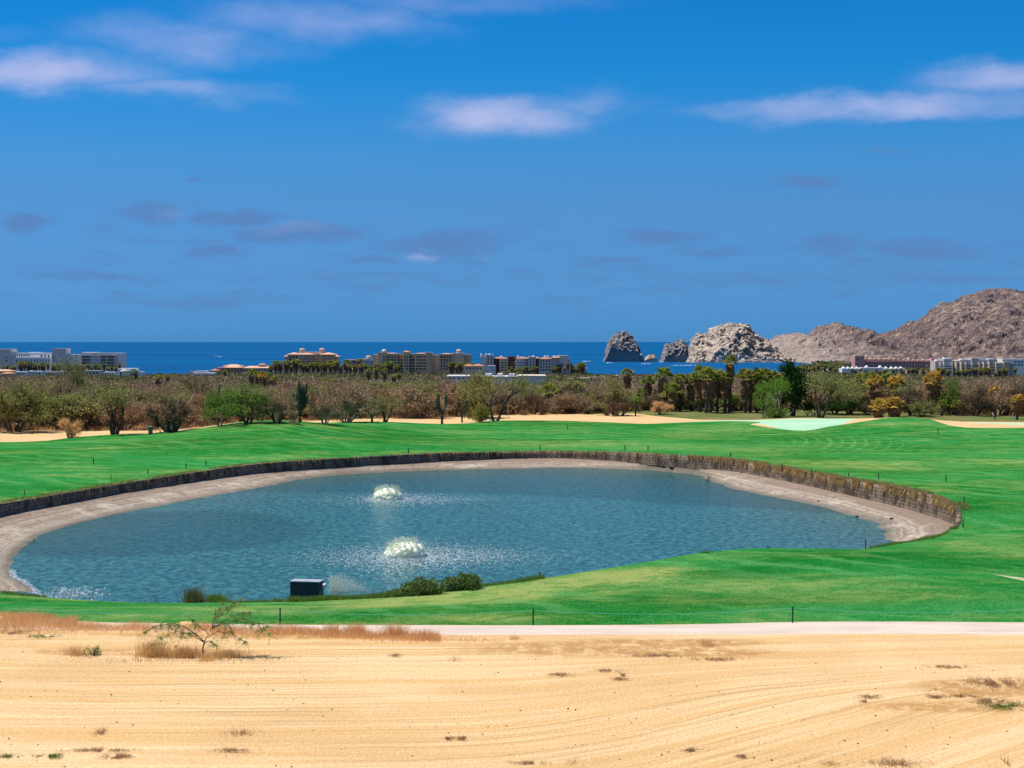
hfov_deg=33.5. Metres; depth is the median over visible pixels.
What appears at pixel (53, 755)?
ground weed
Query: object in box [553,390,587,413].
bare tree
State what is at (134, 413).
scrub tree
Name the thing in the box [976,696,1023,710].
ground weed
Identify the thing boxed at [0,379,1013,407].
scrub belt
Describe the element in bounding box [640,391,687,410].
scrub tree
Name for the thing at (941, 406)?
fan palm
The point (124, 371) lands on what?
villa
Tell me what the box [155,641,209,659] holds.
dry grass clump
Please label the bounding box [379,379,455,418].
bare tree
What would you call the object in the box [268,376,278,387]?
fan palm
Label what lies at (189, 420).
scrub tree
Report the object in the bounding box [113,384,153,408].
scrub tree
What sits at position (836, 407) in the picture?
dark bush
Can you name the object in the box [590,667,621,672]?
ground weed
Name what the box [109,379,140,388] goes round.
scrub tree
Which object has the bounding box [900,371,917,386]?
scrub tree
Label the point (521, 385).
tree
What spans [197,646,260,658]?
dry grass clump
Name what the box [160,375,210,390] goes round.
scrub tree
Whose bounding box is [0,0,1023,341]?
sky
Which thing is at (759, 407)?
scrub tree
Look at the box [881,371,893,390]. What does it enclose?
fan palm
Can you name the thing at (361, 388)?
scrub tree
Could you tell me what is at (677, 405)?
olive bush
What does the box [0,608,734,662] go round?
path edge grass
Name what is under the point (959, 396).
scrub tree
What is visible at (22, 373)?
house
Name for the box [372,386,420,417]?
scrub tree
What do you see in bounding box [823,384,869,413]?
olive tree
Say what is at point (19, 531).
pond bed
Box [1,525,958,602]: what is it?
shore grass
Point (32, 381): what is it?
scrub tree
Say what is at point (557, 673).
ground weed
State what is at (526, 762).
ground weed
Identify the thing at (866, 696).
ground weed
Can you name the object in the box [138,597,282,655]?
mesquite sapling
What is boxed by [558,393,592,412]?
olive scrub
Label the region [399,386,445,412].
scrub tree
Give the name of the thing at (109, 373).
house
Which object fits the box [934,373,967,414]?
weeping tree
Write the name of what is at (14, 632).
ground weed
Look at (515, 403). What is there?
scrub tree
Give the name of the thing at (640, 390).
fan palm
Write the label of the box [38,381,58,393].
scrub tree
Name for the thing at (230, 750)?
ground weed
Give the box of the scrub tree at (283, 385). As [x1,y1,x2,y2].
[266,377,300,390]
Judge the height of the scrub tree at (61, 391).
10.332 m
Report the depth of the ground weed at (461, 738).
68.33 m
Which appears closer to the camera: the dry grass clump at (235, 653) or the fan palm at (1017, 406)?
the dry grass clump at (235, 653)
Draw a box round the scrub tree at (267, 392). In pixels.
[246,388,295,419]
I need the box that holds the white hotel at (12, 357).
[0,348,126,372]
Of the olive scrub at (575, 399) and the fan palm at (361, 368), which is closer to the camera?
the olive scrub at (575, 399)
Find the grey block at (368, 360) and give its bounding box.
[348,355,372,372]
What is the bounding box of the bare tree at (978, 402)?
[957,383,998,415]
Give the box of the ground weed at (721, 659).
[691,656,754,661]
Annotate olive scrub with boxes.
[41,391,93,429]
[48,389,103,429]
[141,385,170,407]
[158,383,194,393]
[169,392,221,414]
[175,381,201,393]
[234,381,263,389]
[235,387,278,395]
[274,408,309,420]
[276,386,296,414]
[278,383,332,418]
[341,401,385,417]
[354,381,373,387]
[366,380,420,396]
[402,379,449,415]
[507,376,540,389]
[513,390,538,411]
[533,377,566,389]
[557,380,602,394]
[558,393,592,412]
[593,402,606,411]
[622,395,642,410]
[633,399,654,410]
[684,398,715,410]
[697,393,739,410]
[838,379,887,410]
[839,379,863,410]
[876,378,920,386]
[882,380,916,412]
[965,386,996,413]
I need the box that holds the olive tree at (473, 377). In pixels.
[452,370,495,417]
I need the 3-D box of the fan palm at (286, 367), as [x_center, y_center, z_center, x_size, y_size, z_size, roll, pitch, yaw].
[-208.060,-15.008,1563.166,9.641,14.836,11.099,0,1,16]
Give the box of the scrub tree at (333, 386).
[307,375,349,391]
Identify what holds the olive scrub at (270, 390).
on the sand ground at (790, 692)
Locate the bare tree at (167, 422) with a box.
[139,394,197,432]
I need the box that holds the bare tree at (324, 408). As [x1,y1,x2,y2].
[303,388,347,424]
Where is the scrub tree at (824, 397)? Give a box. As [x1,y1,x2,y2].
[817,392,842,409]
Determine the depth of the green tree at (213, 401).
283.46 m
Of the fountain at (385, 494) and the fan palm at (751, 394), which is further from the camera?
the fan palm at (751, 394)
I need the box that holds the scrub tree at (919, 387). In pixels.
[906,382,941,396]
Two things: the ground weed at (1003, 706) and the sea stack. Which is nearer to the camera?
the ground weed at (1003, 706)
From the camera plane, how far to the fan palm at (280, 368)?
1616.18 m
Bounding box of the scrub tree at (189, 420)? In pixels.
[181,403,213,426]
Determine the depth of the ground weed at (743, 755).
65.40 m
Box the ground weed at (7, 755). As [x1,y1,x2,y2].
[0,753,22,757]
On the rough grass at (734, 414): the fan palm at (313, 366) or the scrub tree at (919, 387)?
the scrub tree at (919, 387)
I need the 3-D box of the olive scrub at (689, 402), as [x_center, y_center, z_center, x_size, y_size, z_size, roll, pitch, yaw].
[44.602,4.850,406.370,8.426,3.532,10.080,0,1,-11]
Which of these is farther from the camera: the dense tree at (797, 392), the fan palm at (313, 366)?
the fan palm at (313, 366)
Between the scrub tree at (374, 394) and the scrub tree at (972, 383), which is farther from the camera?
the scrub tree at (972, 383)
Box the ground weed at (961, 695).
[944,691,988,697]
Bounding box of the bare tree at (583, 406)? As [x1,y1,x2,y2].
[570,391,596,413]
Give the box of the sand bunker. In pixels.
[490,419,1023,430]
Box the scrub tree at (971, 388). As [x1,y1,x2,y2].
[959,385,980,392]
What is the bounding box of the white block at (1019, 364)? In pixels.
[997,359,1023,374]
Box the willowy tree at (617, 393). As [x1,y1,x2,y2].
[586,374,636,415]
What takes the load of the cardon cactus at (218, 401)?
on the sand ground at (790, 692)
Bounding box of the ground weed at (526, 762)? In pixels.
[509,760,550,764]
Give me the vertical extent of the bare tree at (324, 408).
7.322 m
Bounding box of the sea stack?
[603,331,644,361]
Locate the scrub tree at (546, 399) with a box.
[530,390,563,410]
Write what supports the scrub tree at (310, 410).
on the sand ground at (790, 692)
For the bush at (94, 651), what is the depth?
86.24 m
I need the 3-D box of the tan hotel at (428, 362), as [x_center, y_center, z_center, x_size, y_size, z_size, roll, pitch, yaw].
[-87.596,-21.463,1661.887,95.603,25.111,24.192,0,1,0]
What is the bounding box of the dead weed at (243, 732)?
[218,727,270,738]
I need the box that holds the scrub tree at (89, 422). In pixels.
[40,390,97,428]
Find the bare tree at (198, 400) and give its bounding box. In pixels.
[188,389,213,425]
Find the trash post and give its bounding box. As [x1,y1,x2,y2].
[148,426,152,434]
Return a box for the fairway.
[0,417,1023,624]
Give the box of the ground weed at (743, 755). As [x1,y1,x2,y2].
[731,752,749,757]
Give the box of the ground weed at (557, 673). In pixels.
[539,671,575,677]
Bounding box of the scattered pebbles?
[0,651,1007,767]
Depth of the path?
94.62 m
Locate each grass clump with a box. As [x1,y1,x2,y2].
[58,642,89,656]
[87,726,109,735]
[128,638,172,658]
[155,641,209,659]
[191,650,223,661]
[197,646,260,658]
[204,591,233,602]
[316,620,342,632]
[339,619,370,634]
[374,619,413,636]
[413,628,453,640]
[508,635,522,639]
[697,637,718,647]
[818,758,839,766]
[862,756,933,767]
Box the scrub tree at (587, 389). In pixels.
[578,383,607,410]
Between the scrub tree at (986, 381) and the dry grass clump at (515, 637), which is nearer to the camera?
the dry grass clump at (515, 637)
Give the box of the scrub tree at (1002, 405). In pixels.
[982,382,1014,415]
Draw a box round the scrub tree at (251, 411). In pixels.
[220,393,271,421]
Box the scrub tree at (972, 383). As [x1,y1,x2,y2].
[961,379,982,388]
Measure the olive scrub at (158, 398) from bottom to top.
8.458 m
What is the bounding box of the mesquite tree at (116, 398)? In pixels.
[74,377,140,434]
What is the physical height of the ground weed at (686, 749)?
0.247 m
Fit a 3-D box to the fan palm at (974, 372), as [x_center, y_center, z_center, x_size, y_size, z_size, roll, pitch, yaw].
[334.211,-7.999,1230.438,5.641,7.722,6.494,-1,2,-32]
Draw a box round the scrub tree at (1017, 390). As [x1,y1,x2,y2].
[1005,379,1023,411]
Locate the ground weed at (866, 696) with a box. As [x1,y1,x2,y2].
[853,693,883,697]
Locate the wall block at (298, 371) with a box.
[295,368,349,372]
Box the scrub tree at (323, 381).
[306,375,336,386]
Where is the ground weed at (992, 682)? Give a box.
[950,674,1023,689]
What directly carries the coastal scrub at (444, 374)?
on the far plain
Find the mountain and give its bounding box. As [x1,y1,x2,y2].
[769,287,1023,362]
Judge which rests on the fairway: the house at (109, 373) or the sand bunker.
the sand bunker
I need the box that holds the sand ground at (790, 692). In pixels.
[0,406,1023,767]
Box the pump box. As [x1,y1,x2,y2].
[289,579,326,597]
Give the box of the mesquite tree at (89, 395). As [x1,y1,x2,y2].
[72,385,102,403]
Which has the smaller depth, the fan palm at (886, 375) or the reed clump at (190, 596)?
the reed clump at (190, 596)
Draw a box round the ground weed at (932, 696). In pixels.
[923,693,946,698]
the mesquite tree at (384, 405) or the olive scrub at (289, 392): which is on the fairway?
the mesquite tree at (384, 405)
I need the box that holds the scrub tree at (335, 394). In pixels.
[305,385,340,416]
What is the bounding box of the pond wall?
[0,451,961,528]
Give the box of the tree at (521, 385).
[457,362,534,420]
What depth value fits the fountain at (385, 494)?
192.69 m
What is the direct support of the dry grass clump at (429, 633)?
on the sand ground at (790, 692)
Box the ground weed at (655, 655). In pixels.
[619,651,685,658]
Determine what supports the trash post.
on the fairway
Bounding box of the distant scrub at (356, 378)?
[0,374,1023,384]
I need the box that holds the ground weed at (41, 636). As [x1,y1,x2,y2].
[25,633,61,638]
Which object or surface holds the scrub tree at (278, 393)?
on the sand ground at (790, 692)
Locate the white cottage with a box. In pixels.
[488,365,495,373]
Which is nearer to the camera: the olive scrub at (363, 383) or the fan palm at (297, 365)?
the olive scrub at (363, 383)
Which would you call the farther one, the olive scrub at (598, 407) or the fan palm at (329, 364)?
the fan palm at (329, 364)
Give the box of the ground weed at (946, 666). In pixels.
[918,664,978,668]
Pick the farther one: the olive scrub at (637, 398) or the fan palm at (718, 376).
the olive scrub at (637, 398)
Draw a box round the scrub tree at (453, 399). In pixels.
[429,380,476,415]
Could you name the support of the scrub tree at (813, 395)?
on the rough grass at (734, 414)
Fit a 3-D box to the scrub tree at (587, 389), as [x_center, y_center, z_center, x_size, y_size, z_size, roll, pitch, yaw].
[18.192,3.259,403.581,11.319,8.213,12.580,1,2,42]
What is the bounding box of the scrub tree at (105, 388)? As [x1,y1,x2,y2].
[86,381,126,395]
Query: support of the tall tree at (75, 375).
on the sand ground at (790, 692)
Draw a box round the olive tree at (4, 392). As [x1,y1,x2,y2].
[2,383,10,398]
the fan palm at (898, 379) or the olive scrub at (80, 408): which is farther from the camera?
the fan palm at (898, 379)
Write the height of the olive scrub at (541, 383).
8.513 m
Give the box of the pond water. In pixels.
[0,468,894,602]
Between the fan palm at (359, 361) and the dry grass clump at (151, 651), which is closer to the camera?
the dry grass clump at (151, 651)
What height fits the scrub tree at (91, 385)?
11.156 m
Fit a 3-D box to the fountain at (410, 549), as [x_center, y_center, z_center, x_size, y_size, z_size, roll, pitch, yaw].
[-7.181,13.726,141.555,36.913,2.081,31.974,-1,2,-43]
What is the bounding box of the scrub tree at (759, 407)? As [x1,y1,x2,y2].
[748,399,777,410]
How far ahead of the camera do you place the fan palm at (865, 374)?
422.92 m
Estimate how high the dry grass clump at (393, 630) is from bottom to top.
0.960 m
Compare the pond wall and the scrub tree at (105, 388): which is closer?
the pond wall
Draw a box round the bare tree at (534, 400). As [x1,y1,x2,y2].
[520,390,551,414]
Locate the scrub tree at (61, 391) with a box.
[44,382,101,418]
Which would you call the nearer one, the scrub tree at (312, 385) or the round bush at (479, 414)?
the round bush at (479, 414)
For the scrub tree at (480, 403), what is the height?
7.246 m
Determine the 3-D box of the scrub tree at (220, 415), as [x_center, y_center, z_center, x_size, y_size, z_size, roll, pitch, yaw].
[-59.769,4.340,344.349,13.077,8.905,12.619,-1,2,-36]
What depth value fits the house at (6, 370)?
1251.02 m
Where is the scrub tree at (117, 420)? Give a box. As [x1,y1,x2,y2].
[88,412,139,428]
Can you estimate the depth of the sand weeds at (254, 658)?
85.22 m
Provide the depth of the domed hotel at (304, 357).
1750.61 m
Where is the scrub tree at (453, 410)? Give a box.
[410,397,457,416]
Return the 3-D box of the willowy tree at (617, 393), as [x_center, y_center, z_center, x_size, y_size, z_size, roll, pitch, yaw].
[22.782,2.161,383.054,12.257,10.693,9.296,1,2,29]
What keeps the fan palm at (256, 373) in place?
on the far plain
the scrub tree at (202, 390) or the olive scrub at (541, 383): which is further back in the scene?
the olive scrub at (541, 383)
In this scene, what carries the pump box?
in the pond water
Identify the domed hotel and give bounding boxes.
[285,348,339,372]
[839,365,905,372]
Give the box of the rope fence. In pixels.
[0,606,1023,624]
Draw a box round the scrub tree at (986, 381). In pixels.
[958,375,997,389]
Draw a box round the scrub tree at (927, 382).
[916,378,952,393]
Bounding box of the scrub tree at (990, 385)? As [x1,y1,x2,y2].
[973,375,1006,391]
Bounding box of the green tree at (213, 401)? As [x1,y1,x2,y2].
[198,383,233,425]
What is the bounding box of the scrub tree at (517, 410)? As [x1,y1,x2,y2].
[492,388,529,413]
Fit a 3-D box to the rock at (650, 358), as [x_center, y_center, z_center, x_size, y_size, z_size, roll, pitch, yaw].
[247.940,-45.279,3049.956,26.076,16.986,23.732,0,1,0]
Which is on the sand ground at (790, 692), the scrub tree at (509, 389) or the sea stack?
the scrub tree at (509, 389)
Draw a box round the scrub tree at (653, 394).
[629,391,665,409]
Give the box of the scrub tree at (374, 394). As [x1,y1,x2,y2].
[332,378,381,414]
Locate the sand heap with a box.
[173,621,194,628]
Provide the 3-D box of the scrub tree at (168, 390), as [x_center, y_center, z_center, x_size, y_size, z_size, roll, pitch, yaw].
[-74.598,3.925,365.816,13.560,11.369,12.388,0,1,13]
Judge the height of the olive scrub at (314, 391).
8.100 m
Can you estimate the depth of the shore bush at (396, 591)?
114.96 m
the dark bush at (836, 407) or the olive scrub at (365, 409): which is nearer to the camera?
the olive scrub at (365, 409)
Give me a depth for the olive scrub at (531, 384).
445.13 m
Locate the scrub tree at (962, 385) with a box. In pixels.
[941,377,969,391]
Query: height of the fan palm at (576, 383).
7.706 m
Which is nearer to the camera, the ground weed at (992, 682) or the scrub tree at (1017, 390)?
the ground weed at (992, 682)
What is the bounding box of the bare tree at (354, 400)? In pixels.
[326,383,380,421]
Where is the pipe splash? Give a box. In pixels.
[327,572,370,593]
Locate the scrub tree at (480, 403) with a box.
[455,393,497,411]
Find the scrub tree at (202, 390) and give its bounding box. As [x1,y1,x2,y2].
[187,382,216,396]
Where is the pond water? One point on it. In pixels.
(599, 518)
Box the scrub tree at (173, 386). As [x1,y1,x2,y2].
[160,382,198,390]
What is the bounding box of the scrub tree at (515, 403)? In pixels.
[487,392,528,414]
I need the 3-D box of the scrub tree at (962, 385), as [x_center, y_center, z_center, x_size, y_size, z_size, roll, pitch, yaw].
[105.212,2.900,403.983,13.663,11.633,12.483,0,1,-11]
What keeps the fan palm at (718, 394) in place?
on the rough grass at (734, 414)
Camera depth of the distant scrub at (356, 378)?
980.82 m
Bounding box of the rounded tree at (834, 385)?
[800,365,855,417]
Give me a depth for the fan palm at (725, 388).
395.63 m
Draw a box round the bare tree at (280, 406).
[249,389,300,423]
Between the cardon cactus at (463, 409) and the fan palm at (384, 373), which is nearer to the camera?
the cardon cactus at (463, 409)
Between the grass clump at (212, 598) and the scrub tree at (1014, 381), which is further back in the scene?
the scrub tree at (1014, 381)
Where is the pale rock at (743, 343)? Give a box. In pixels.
[686,322,787,362]
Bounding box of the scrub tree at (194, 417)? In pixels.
[139,393,204,427]
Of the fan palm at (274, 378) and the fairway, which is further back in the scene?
the fan palm at (274, 378)
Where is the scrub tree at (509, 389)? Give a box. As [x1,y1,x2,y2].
[498,381,539,399]
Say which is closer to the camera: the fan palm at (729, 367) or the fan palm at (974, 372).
the fan palm at (729, 367)
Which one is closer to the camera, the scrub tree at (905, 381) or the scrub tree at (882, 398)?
the scrub tree at (882, 398)
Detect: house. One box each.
[0,369,15,374]
[0,372,14,376]
[16,371,29,375]
[28,370,44,375]
[45,371,58,374]
[84,370,102,374]
[103,371,116,374]
[464,364,483,373]
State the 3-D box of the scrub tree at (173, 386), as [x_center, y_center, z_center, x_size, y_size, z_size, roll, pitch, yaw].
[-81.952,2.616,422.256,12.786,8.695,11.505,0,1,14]
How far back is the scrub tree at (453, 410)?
375.96 m
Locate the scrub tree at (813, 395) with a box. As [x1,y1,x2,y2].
[803,381,828,404]
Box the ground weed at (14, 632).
[1,630,29,634]
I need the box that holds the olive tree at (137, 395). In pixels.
[116,388,149,424]
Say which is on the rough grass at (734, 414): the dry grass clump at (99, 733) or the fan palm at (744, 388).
the fan palm at (744, 388)
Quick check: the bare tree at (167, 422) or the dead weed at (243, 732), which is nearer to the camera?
the dead weed at (243, 732)
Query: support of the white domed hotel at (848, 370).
on the far plain
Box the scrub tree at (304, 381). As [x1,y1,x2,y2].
[288,373,314,386]
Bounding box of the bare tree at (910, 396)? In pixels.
[897,384,937,415]
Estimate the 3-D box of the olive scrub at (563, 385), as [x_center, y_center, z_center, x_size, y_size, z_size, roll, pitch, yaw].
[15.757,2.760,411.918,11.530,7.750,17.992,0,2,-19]
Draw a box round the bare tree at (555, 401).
[539,393,572,413]
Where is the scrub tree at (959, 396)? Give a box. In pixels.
[944,387,972,413]
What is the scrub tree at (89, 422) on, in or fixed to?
on the sand ground at (790, 692)
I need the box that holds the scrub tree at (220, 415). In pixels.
[195,386,245,424]
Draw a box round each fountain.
[245,531,583,587]
[295,483,499,510]
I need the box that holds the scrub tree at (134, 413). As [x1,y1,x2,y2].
[92,395,154,429]
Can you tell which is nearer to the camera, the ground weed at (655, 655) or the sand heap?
the ground weed at (655, 655)
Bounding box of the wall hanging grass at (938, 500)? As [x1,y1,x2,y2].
[0,448,956,517]
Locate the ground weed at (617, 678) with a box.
[609,676,629,680]
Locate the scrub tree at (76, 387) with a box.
[32,376,84,393]
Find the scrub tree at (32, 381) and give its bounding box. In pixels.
[13,376,48,387]
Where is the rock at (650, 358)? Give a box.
[644,354,656,361]
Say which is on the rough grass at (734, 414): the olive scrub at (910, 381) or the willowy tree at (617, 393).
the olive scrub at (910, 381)
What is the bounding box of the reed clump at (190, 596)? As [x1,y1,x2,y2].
[175,585,210,602]
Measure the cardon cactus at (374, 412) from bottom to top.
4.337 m
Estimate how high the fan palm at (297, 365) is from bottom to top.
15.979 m
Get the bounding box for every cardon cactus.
[215,385,219,424]
[291,382,308,422]
[368,400,377,421]
[435,394,446,423]
[457,399,466,422]
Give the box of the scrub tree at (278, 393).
[251,387,297,416]
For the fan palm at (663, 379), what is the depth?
403.52 m
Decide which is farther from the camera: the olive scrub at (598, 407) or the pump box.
the olive scrub at (598, 407)
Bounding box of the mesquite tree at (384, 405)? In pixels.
[365,393,406,421]
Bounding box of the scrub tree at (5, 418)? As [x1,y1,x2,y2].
[0,391,25,428]
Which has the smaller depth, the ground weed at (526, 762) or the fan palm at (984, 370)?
the ground weed at (526, 762)
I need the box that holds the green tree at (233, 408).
[206,380,280,424]
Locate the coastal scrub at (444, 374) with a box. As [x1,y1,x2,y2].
[15,371,1023,376]
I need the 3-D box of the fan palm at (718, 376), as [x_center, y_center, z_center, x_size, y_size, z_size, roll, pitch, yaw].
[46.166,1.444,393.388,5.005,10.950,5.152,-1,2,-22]
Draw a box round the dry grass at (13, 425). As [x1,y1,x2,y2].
[0,407,1023,432]
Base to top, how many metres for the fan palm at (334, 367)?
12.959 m
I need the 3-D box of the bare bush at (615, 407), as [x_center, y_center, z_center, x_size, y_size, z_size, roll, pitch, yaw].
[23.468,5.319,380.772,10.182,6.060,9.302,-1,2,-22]
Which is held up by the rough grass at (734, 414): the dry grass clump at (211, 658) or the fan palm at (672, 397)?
the fan palm at (672, 397)
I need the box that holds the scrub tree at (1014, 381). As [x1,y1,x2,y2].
[1005,372,1023,388]
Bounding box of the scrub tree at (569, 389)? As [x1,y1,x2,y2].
[557,379,604,411]
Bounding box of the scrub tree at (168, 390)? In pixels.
[144,376,186,399]
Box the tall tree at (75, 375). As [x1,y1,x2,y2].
[46,352,88,391]
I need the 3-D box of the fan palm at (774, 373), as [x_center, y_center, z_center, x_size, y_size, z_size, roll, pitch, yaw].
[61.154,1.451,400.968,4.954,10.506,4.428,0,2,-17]
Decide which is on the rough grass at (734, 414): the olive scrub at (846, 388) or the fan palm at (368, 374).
the olive scrub at (846, 388)
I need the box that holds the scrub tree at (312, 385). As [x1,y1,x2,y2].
[282,379,325,394]
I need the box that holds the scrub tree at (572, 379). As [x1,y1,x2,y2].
[561,377,606,392]
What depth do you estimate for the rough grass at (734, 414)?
379.63 m
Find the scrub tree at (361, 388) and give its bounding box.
[330,381,379,417]
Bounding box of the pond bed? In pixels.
[0,458,952,592]
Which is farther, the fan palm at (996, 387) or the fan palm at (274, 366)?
the fan palm at (274, 366)
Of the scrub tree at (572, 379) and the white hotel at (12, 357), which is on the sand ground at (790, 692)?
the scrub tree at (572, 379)
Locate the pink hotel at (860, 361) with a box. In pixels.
[852,355,941,369]
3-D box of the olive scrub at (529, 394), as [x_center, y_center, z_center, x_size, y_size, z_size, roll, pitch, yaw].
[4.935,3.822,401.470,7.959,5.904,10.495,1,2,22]
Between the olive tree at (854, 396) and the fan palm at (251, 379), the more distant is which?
the fan palm at (251, 379)
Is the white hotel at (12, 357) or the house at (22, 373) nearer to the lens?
the house at (22, 373)
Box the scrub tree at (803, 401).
[781,393,811,409]
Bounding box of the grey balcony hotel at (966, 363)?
[930,358,1013,375]
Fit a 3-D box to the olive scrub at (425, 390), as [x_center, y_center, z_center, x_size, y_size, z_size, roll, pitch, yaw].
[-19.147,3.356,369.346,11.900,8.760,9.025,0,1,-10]
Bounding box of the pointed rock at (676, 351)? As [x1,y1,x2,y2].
[658,339,688,361]
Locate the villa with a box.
[117,368,144,376]
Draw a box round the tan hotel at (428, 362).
[373,349,471,373]
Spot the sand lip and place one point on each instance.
(1020, 578)
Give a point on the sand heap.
(185, 622)
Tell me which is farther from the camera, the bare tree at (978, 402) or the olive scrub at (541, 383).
the olive scrub at (541, 383)
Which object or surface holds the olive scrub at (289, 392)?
on the sand ground at (790, 692)
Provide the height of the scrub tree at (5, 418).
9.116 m
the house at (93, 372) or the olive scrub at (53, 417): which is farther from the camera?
the house at (93, 372)
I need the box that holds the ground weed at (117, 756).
[98,751,131,759]
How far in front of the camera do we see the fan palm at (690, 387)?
403.62 m
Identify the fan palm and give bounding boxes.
[17,361,24,371]
[25,361,33,370]
[31,363,39,370]
[39,362,45,370]
[132,370,138,378]
[154,375,164,385]
[246,368,255,384]
[252,371,259,385]
[258,371,266,386]
[265,372,272,387]
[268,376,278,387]
[271,360,279,372]
[279,361,283,372]
[281,360,290,373]
[290,359,301,372]
[292,360,296,373]
[309,362,315,372]
[320,362,327,372]
[327,360,334,372]
[331,362,339,373]
[335,360,340,372]
[342,359,351,372]
[356,358,362,373]
[358,363,363,373]
[365,368,371,379]
[373,367,379,379]
[380,368,387,381]
[384,361,392,373]
[396,372,402,380]
[447,362,455,373]
[456,362,464,372]
[540,382,559,412]
[565,380,584,390]
[579,363,585,373]
[620,368,634,389]
[634,388,647,407]
[638,375,655,408]
[652,366,674,406]
[659,382,684,411]
[671,373,688,410]
[685,373,695,410]
[689,364,705,411]
[697,366,717,412]
[700,367,722,412]
[714,368,725,411]
[719,370,733,411]
[722,354,738,411]
[733,368,753,412]
[744,370,759,411]
[753,366,767,411]
[759,367,771,411]
[762,369,779,408]
[852,371,865,382]
[861,371,876,386]
[866,373,889,404]
[870,397,887,417]
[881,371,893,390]
[885,396,903,416]
[887,373,906,404]
[922,369,944,413]
[936,399,948,415]
[950,399,962,415]
[970,368,977,375]
[982,368,987,376]
[987,385,999,411]
[1001,368,1009,376]
[1008,393,1023,419]
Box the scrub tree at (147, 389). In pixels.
[127,382,158,399]
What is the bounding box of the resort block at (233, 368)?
[209,364,283,372]
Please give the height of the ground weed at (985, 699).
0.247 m
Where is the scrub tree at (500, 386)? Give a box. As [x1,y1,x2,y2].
[490,378,512,392]
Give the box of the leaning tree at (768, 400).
[751,379,776,417]
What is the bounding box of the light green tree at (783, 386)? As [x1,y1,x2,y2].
[754,372,793,406]
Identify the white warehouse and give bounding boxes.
[446,373,545,384]
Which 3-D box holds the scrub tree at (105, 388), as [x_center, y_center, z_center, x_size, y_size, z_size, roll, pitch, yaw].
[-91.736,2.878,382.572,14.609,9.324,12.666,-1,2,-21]
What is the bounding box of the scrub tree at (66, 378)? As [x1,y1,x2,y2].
[62,376,98,384]
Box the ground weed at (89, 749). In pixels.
[61,744,150,752]
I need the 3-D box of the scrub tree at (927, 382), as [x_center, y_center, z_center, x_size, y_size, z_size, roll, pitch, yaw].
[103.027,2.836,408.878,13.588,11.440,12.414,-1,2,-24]
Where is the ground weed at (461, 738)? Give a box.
[456,735,466,740]
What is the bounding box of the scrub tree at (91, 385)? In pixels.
[69,375,103,388]
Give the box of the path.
[0,622,1023,634]
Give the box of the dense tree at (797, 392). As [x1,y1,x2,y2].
[773,357,822,415]
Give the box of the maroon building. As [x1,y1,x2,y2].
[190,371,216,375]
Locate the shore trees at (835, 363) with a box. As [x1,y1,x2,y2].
[801,360,996,371]
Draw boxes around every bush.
[57,415,82,437]
[82,645,101,657]
[383,589,403,596]
[399,575,445,595]
[439,571,482,590]
[464,400,494,421]
[602,397,641,415]
[649,401,674,414]
[664,395,688,410]
[727,395,752,410]
[763,405,791,417]
[814,399,863,414]
[858,397,884,414]
[907,396,942,416]
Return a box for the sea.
[0,342,810,373]
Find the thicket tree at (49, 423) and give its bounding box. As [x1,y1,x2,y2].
[14,379,66,427]
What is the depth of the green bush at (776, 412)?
367.67 m
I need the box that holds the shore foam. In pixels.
[8,569,132,599]
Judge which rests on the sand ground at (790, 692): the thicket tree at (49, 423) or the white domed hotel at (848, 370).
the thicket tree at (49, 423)
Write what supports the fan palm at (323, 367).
on the far plain
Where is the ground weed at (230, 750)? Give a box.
[215,747,260,751]
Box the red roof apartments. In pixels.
[480,353,570,373]
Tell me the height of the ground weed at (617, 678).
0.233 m
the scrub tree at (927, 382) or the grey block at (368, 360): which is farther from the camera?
the grey block at (368, 360)
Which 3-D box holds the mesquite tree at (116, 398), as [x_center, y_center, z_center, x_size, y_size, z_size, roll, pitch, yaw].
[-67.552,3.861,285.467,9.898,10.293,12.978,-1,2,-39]
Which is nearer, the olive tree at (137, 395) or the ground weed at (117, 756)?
the ground weed at (117, 756)
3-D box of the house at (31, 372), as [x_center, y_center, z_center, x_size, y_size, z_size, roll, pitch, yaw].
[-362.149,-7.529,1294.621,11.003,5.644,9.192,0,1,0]
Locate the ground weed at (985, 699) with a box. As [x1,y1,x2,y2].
[958,696,1017,704]
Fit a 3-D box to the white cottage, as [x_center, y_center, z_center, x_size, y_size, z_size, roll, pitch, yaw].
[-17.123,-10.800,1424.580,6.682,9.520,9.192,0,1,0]
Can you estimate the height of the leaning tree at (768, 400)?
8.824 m
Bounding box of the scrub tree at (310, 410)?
[295,394,339,419]
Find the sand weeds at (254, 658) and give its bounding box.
[25,604,1016,762]
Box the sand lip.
[995,574,1023,580]
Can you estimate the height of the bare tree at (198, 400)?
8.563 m
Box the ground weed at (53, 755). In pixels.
[32,753,62,760]
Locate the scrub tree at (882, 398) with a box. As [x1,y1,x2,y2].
[861,388,891,406]
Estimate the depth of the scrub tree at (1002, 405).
380.18 m
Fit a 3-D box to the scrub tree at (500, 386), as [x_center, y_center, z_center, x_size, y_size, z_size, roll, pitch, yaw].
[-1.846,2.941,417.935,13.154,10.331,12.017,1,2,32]
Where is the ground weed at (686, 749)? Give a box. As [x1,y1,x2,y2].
[681,746,703,751]
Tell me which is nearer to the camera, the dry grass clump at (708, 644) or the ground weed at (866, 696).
the ground weed at (866, 696)
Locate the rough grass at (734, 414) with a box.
[581,408,1023,421]
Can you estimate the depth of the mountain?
3025.23 m
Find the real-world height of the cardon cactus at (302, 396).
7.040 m
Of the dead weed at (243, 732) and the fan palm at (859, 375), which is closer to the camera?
the dead weed at (243, 732)
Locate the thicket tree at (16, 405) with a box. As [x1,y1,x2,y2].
[0,375,57,431]
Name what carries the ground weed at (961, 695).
on the sand ground at (790, 692)

